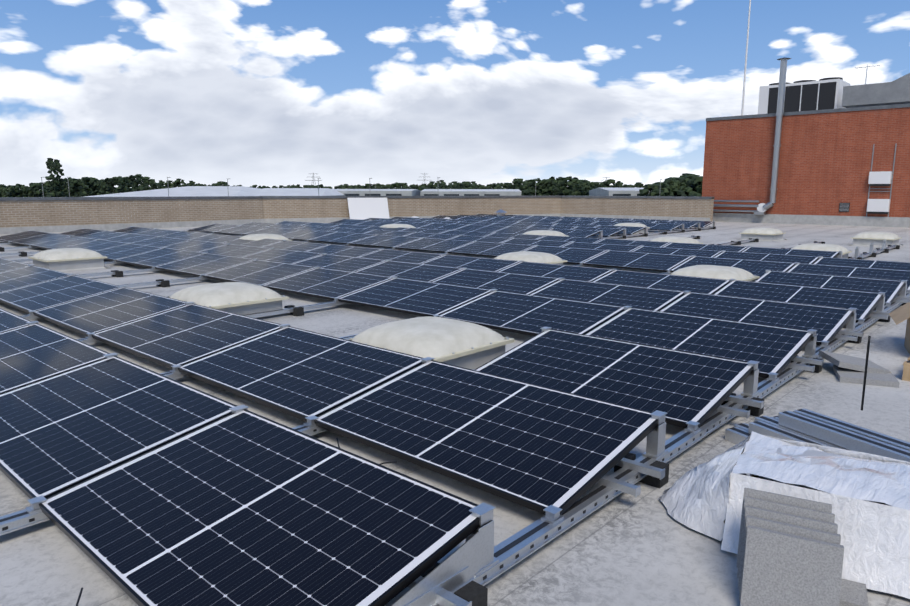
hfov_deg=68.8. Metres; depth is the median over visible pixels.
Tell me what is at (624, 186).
tree
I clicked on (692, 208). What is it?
parapet wall
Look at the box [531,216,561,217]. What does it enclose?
solar panel
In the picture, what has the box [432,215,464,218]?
solar panel
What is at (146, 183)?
tree
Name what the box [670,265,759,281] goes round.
skylight
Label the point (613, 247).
solar panel
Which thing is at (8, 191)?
tree
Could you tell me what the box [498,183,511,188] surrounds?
tree
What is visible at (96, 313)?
solar panel
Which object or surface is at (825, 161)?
plant building wall
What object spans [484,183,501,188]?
tree
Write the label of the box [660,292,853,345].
solar panel
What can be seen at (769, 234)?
skylight
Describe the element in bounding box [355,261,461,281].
solar panel
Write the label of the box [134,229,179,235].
solar panel
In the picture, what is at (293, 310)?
mount rail
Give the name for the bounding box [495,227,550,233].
solar panel
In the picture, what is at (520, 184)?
tree
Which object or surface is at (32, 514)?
mount rail
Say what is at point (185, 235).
solar panel
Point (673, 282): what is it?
solar panel
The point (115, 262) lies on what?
mount rail
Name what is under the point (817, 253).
solar panel
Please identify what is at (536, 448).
solar panel
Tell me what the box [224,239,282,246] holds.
solar panel
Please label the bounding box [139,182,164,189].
tree
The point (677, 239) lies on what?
skylight
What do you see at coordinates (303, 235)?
solar panel
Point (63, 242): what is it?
solar panel
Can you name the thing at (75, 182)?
tree
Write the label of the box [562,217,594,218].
solar panel
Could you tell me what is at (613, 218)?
solar panel
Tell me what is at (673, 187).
tree
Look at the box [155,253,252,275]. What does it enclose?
solar panel
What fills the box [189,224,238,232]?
solar panel
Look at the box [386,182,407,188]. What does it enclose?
tree
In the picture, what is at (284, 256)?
solar panel
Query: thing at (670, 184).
tree
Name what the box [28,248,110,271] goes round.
skylight
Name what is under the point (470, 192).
warehouse
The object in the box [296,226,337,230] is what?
solar panel
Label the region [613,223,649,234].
skylight
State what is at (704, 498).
plastic wrapped bundle
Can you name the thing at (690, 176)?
tree
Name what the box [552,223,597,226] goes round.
solar panel
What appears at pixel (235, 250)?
solar panel
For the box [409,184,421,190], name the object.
tree
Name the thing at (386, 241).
solar panel
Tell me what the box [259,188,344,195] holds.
warehouse
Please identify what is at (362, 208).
spare panel
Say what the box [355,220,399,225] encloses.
solar panel
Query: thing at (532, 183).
tree
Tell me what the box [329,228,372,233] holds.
solar panel
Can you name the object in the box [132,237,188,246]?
solar panel
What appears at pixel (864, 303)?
solar panel
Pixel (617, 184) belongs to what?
tree
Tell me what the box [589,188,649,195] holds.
warehouse
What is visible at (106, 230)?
mount rail
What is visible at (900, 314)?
cardboard boxes
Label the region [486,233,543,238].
solar panel
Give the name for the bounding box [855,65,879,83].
tv aerial
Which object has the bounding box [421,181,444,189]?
tree
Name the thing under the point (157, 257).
solar panel
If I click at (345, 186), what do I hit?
tree
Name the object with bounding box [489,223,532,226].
solar panel
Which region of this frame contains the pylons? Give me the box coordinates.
[305,173,609,184]
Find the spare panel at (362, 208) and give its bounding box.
[347,198,389,219]
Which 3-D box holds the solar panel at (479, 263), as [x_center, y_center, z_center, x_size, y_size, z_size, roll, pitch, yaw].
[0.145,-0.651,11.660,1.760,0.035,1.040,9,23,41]
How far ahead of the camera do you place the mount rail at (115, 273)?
11.65 m
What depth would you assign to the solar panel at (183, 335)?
6.07 m
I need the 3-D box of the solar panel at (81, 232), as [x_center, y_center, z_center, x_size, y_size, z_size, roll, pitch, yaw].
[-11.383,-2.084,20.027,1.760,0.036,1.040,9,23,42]
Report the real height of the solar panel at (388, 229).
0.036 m
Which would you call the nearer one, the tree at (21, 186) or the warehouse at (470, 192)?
the warehouse at (470, 192)
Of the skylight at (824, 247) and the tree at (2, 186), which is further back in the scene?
the tree at (2, 186)
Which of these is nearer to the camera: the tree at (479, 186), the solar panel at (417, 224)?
the solar panel at (417, 224)
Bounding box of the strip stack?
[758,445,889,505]
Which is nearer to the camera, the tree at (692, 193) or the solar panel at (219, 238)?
the solar panel at (219, 238)
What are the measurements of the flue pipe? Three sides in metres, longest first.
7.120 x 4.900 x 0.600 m
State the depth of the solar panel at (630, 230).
22.47 m
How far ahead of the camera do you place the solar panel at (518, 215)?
32.96 m
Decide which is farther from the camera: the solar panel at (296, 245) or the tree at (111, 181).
the tree at (111, 181)
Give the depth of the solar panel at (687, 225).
25.73 m
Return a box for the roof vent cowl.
[496,209,506,215]
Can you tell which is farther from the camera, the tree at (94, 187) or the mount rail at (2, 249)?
the tree at (94, 187)
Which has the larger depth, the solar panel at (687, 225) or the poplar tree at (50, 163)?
the poplar tree at (50, 163)
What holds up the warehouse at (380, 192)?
on the terrain
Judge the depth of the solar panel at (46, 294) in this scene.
8.45 m
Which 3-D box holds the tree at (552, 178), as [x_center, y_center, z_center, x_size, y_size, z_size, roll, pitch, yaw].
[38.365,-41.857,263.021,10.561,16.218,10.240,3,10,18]
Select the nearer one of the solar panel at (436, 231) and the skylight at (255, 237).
the skylight at (255, 237)
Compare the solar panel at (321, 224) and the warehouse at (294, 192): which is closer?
the solar panel at (321, 224)
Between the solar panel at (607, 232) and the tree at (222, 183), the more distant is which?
the tree at (222, 183)
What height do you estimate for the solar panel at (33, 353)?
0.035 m
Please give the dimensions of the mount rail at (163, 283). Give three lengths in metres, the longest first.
26.502 x 0.312 x 0.260 m
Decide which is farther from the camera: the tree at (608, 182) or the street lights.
the tree at (608, 182)
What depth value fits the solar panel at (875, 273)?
10.42 m
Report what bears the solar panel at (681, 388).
on the roof deck
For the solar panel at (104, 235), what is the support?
on the roof deck
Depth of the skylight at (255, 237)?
16.94 m
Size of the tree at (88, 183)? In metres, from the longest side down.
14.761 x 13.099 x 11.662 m
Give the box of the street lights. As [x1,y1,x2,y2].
[41,177,661,196]
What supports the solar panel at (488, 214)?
on the roof deck
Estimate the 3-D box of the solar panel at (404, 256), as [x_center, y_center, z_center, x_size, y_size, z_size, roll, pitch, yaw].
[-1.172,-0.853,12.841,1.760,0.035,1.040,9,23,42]
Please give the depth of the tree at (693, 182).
146.61 m
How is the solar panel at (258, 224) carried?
on the roof deck
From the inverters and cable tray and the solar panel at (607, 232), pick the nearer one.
the solar panel at (607, 232)
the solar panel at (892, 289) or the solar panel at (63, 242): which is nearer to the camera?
the solar panel at (892, 289)
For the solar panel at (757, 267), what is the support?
on the roof deck
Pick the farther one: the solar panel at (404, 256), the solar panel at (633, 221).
the solar panel at (633, 221)
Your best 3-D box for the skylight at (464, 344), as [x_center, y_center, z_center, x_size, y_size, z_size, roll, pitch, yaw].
[-0.227,0.351,5.716,1.140,0.376,1.140,9,13,42]
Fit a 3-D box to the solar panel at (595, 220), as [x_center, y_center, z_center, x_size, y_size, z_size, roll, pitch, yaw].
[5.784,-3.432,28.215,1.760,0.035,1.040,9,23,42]
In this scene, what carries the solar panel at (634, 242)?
on the roof deck
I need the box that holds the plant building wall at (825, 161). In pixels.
[702,103,909,227]
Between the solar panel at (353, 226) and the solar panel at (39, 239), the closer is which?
the solar panel at (39, 239)
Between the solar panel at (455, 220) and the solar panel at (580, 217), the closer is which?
the solar panel at (455, 220)
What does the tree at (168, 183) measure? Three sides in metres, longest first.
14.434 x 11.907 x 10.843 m
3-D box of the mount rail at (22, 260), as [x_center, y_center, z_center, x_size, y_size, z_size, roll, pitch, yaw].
[-2.367,-2.137,20.669,0.260,0.312,26.502,9,13,42]
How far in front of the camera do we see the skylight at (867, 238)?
18.30 m
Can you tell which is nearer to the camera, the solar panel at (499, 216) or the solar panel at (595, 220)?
the solar panel at (595, 220)
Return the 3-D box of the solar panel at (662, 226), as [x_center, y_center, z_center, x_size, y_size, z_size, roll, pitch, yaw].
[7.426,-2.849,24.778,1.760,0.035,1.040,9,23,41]
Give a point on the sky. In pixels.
(247, 93)
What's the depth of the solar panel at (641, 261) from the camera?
12.55 m
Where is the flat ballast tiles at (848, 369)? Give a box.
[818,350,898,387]
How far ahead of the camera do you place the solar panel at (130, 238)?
17.74 m
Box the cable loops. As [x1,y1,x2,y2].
[76,438,396,605]
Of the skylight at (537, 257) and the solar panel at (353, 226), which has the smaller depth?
the skylight at (537, 257)
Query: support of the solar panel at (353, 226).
on the roof deck
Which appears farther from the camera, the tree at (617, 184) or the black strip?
the tree at (617, 184)
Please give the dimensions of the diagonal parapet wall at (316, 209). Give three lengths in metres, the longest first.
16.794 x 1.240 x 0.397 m
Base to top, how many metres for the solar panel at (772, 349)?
0.036 m
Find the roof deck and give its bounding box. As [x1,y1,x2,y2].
[0,221,909,605]
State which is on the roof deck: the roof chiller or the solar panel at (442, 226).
the solar panel at (442, 226)
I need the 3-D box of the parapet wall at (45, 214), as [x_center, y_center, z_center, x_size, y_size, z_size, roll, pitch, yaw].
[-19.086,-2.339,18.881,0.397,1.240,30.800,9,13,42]
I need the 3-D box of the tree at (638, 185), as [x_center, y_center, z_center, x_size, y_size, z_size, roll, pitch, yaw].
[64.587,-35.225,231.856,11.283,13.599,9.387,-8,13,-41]
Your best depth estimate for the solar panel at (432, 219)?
28.71 m
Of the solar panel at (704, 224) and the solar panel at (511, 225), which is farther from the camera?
the solar panel at (704, 224)
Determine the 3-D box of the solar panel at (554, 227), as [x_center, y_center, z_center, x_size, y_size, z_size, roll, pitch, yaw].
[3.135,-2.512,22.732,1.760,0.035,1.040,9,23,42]
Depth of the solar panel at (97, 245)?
15.52 m
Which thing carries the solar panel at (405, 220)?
on the roof deck
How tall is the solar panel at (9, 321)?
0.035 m
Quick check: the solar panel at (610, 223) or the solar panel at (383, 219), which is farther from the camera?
the solar panel at (383, 219)
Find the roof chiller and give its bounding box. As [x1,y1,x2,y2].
[758,77,849,113]
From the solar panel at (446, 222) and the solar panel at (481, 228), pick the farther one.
the solar panel at (446, 222)
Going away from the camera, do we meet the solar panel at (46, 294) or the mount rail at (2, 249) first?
the solar panel at (46, 294)
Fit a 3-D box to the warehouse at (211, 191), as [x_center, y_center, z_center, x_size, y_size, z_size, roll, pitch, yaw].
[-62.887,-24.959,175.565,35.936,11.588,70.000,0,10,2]
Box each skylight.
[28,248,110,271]
[168,282,292,319]
[239,234,291,240]
[346,316,514,369]
[380,224,415,227]
[494,251,566,264]
[523,230,568,236]
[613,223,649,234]
[650,236,702,243]
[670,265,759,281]
[737,228,786,241]
[791,243,851,257]
[848,232,902,246]
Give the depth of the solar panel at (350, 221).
27.57 m
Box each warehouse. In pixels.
[85,186,260,196]
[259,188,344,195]
[334,189,419,195]
[420,189,520,195]
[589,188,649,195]
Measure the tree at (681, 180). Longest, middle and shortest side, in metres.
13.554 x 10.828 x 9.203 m
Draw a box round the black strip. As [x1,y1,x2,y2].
[861,336,870,409]
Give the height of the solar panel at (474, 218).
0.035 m
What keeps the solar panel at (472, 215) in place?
on the roof deck
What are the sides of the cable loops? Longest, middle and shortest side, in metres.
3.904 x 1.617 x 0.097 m
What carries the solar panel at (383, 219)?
on the roof deck
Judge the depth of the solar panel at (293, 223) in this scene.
25.58 m
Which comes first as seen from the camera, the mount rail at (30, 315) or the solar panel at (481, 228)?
the mount rail at (30, 315)
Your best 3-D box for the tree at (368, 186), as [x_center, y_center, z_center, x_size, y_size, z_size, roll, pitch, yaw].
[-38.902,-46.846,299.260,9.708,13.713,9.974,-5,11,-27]
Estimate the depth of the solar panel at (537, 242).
16.21 m
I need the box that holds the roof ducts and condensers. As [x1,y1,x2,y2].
[842,73,909,107]
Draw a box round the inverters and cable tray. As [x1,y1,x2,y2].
[839,143,896,216]
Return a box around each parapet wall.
[0,196,264,233]
[263,196,560,223]
[560,196,713,220]
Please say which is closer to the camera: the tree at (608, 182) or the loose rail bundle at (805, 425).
the loose rail bundle at (805, 425)
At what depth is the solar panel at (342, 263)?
11.81 m
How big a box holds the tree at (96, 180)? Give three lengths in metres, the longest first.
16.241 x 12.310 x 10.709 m
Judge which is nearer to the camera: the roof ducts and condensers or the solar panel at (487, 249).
the solar panel at (487, 249)
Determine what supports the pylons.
on the terrain
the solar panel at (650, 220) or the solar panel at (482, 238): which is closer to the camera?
the solar panel at (482, 238)
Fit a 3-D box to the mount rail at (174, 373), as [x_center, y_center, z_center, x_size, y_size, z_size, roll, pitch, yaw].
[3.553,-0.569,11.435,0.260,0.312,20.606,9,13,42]
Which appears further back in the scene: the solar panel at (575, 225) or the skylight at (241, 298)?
the solar panel at (575, 225)
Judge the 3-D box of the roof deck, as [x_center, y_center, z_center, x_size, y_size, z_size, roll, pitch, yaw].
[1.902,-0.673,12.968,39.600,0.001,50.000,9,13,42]
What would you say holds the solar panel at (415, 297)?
on the roof deck
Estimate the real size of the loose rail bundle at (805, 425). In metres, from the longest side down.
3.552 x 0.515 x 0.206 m
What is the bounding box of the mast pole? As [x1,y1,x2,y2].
[741,0,750,114]
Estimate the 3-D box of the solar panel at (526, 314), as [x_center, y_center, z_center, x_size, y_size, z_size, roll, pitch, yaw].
[0.796,0.111,7.148,1.760,0.036,1.040,9,23,41]
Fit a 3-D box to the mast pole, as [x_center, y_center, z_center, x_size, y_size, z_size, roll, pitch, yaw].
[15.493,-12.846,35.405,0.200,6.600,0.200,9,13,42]
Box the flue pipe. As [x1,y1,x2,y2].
[713,57,790,214]
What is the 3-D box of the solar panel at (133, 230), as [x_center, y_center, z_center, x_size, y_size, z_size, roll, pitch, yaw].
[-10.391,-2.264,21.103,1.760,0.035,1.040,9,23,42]
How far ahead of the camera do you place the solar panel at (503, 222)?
26.42 m
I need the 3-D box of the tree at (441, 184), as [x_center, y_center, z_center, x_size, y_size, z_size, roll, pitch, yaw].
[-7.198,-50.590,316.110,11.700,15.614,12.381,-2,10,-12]
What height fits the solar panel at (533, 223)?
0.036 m
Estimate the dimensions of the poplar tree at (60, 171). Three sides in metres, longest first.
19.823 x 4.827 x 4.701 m
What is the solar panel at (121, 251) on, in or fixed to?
on the roof deck
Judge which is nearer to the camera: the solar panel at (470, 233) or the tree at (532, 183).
the solar panel at (470, 233)
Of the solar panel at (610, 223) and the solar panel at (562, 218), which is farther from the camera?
the solar panel at (562, 218)
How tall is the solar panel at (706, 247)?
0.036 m
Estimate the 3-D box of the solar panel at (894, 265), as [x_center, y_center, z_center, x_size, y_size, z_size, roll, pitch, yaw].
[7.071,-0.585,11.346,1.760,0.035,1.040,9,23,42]
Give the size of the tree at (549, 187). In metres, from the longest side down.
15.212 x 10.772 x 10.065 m
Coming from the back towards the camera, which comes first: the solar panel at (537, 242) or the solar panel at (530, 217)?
the solar panel at (530, 217)
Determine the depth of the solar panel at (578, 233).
20.34 m
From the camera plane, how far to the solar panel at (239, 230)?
22.00 m
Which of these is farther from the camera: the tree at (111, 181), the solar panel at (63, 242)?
the tree at (111, 181)
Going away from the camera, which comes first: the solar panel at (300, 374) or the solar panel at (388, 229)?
the solar panel at (300, 374)
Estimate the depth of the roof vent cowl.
33.47 m
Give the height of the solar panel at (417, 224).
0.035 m
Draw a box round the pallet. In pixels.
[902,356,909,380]
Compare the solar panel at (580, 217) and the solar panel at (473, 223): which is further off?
the solar panel at (580, 217)
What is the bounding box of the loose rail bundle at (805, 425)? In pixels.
[725,409,909,461]
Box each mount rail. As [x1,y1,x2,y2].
[0,215,485,244]
[0,215,533,251]
[0,216,564,256]
[0,223,557,267]
[0,240,899,535]
[13,217,597,261]
[21,236,700,319]
[26,238,758,343]
[28,214,459,231]
[28,221,655,276]
[67,221,715,287]
[103,241,824,378]
[408,280,909,605]
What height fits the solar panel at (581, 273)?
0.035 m
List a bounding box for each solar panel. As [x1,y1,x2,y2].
[0,230,47,241]
[0,258,29,272]
[0,265,67,292]
[0,275,117,312]
[0,308,32,332]
[0,323,109,393]
[0,356,236,498]
[10,233,70,245]
[31,236,96,249]
[33,287,185,335]
[39,409,479,605]
[58,239,126,250]
[59,228,102,236]
[79,231,128,239]
[92,304,281,368]
[96,243,161,260]
[103,233,156,242]
[114,227,152,233]
[116,248,202,267]
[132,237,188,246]
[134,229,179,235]
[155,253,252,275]
[160,231,208,238]
[164,240,226,251]
[178,326,421,421]
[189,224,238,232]
[193,234,242,242]
[199,244,269,256]
[203,260,313,284]
[214,225,267,234]
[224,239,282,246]
[242,222,274,226]
[242,227,299,235]
[243,248,321,263]
[262,240,327,251]
[262,267,390,299]
[267,224,304,228]
[275,221,309,224]
[282,229,334,240]
[293,254,384,271]
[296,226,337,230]
[304,223,339,226]
[306,244,380,256]
[309,232,374,243]
[314,360,658,514]
[329,219,369,224]
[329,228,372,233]
[332,224,371,228]
[338,278,490,316]
[349,235,420,247]
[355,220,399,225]
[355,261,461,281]
[360,249,442,263]
[363,230,413,235]
[364,218,395,220]
[365,226,407,230]
[389,217,420,219]
[393,219,425,221]
[394,221,431,227]
[395,238,473,252]
[401,228,447,233]
[405,232,458,238]
[417,218,450,220]
[419,223,466,229]
[421,255,518,271]
[424,220,456,223]
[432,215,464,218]
[432,268,558,294]
[438,290,623,335]
[440,230,492,235]
[448,219,482,221]
[448,241,534,256]
[450,235,510,242]
[454,222,493,224]
[455,225,506,231]
[456,215,484,216]
[459,216,493,220]
[475,329,753,427]
[476,214,496,215]
[478,221,516,223]
[483,215,513,217]
[486,217,525,221]
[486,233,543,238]
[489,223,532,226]
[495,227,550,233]
[498,261,611,281]
[502,238,570,246]
[504,215,530,216]
[512,216,544,218]
[515,222,555,225]
[518,218,558,222]
[524,245,605,264]
[529,279,683,310]
[530,225,575,228]
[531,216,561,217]
[537,235,602,242]
[543,218,577,219]
[550,229,599,237]
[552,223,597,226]
[553,220,596,224]
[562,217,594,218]
[562,242,639,251]
[573,227,623,236]
[578,219,614,220]
[583,250,691,271]
[584,308,812,377]
[590,221,637,225]
[592,270,729,293]
[595,218,631,219]
[595,225,644,234]
[596,239,669,246]
[612,220,654,222]
[631,246,721,256]
[632,219,670,221]
[639,222,681,230]
[653,221,698,228]
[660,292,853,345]
[663,242,746,251]
[669,220,713,227]
[671,256,794,279]
[713,280,882,322]
[715,251,818,263]
[742,247,838,257]
[754,271,904,304]
[787,263,909,291]
[813,257,909,270]
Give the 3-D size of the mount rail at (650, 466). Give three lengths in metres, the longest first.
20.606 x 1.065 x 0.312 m
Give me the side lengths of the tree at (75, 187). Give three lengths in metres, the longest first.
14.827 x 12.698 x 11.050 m
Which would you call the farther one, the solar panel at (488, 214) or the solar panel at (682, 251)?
the solar panel at (488, 214)
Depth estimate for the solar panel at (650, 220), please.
28.42 m
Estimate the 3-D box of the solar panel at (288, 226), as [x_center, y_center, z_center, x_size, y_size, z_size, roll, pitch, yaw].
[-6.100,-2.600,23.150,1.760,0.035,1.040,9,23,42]
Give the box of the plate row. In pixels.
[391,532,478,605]
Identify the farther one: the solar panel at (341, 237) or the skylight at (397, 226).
the skylight at (397, 226)
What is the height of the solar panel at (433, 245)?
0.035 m
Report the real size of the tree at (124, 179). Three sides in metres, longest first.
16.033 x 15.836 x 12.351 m
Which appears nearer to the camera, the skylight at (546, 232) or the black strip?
the black strip
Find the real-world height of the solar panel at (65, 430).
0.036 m
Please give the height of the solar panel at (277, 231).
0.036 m
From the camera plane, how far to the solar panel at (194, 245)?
15.36 m
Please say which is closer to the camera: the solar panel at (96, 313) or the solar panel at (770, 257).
the solar panel at (96, 313)
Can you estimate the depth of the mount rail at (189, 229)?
23.46 m
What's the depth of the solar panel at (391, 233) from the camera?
19.75 m
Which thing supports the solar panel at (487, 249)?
on the roof deck
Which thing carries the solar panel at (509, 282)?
on the roof deck
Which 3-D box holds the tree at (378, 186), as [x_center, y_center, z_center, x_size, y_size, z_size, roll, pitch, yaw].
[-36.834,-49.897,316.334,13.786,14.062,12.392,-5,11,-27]
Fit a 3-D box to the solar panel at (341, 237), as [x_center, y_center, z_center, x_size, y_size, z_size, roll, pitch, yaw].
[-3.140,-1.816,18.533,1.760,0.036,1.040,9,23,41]
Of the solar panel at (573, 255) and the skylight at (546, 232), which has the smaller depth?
the solar panel at (573, 255)
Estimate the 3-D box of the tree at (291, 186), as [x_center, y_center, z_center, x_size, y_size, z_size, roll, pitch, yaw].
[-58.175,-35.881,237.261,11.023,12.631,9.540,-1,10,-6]
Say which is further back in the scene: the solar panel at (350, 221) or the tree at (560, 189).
the tree at (560, 189)
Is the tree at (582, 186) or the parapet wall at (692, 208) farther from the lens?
the tree at (582, 186)
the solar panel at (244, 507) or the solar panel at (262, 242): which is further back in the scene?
the solar panel at (262, 242)
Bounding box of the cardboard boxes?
[889,302,909,353]
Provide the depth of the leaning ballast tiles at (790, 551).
2.35 m
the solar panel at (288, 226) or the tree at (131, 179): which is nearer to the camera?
the solar panel at (288, 226)
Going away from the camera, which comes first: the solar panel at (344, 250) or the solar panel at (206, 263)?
the solar panel at (206, 263)
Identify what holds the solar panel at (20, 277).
on the roof deck
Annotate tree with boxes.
[0,184,6,195]
[0,185,26,196]
[11,184,27,190]
[21,183,49,196]
[21,186,41,196]
[44,158,62,196]
[48,177,87,196]
[51,159,68,196]
[64,179,92,196]
[66,179,97,196]
[81,177,100,195]
[89,177,105,193]
[99,176,134,193]
[99,177,130,194]
[122,174,149,191]
[131,177,161,190]
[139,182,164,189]
[158,180,182,187]
[175,178,189,186]
[217,181,229,185]
[285,184,298,187]
[338,184,356,188]
[361,183,374,188]
[372,183,383,188]
[382,184,398,188]
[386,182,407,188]
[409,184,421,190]
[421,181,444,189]
[434,180,447,188]
[444,181,464,188]
[454,181,476,188]
[476,184,484,188]
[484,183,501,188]
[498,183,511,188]
[506,178,531,195]
[524,178,551,195]
[534,179,557,195]
[544,176,563,194]
[552,176,584,195]
[569,181,596,195]
[599,179,615,187]
[609,181,622,187]
[618,184,629,187]
[634,182,643,187]
[638,184,673,195]
[649,178,684,195]
[655,182,678,195]
[674,178,701,195]
[676,177,702,196]
[682,174,699,178]
[688,180,702,195]
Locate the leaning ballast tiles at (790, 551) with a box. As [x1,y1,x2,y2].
[736,488,868,605]
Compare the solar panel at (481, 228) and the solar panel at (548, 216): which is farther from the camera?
the solar panel at (548, 216)
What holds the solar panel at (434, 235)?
on the roof deck
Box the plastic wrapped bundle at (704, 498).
[659,431,909,598]
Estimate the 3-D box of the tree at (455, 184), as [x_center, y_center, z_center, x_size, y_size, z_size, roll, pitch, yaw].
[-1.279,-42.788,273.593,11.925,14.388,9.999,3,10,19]
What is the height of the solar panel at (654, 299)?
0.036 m
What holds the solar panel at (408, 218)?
on the roof deck
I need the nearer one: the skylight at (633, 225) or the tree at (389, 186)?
the skylight at (633, 225)
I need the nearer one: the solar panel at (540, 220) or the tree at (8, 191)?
the solar panel at (540, 220)
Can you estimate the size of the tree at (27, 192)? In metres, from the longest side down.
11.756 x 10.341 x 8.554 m
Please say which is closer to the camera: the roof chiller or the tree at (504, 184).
the roof chiller
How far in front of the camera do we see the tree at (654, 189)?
147.14 m
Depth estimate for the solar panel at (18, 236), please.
18.89 m
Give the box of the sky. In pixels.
[0,0,909,188]
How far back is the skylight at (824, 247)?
14.02 m
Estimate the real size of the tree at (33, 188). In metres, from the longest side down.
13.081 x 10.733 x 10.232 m
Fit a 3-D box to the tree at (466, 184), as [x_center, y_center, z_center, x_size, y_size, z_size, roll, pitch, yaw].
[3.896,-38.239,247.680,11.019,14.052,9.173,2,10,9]
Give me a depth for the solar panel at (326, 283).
9.42 m
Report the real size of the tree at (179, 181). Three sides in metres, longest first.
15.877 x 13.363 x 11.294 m
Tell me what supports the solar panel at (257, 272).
on the roof deck
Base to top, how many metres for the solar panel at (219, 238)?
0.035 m
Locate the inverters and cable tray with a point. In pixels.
(879, 206)
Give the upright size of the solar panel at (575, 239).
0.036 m
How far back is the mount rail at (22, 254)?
15.09 m
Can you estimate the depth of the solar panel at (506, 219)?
29.57 m

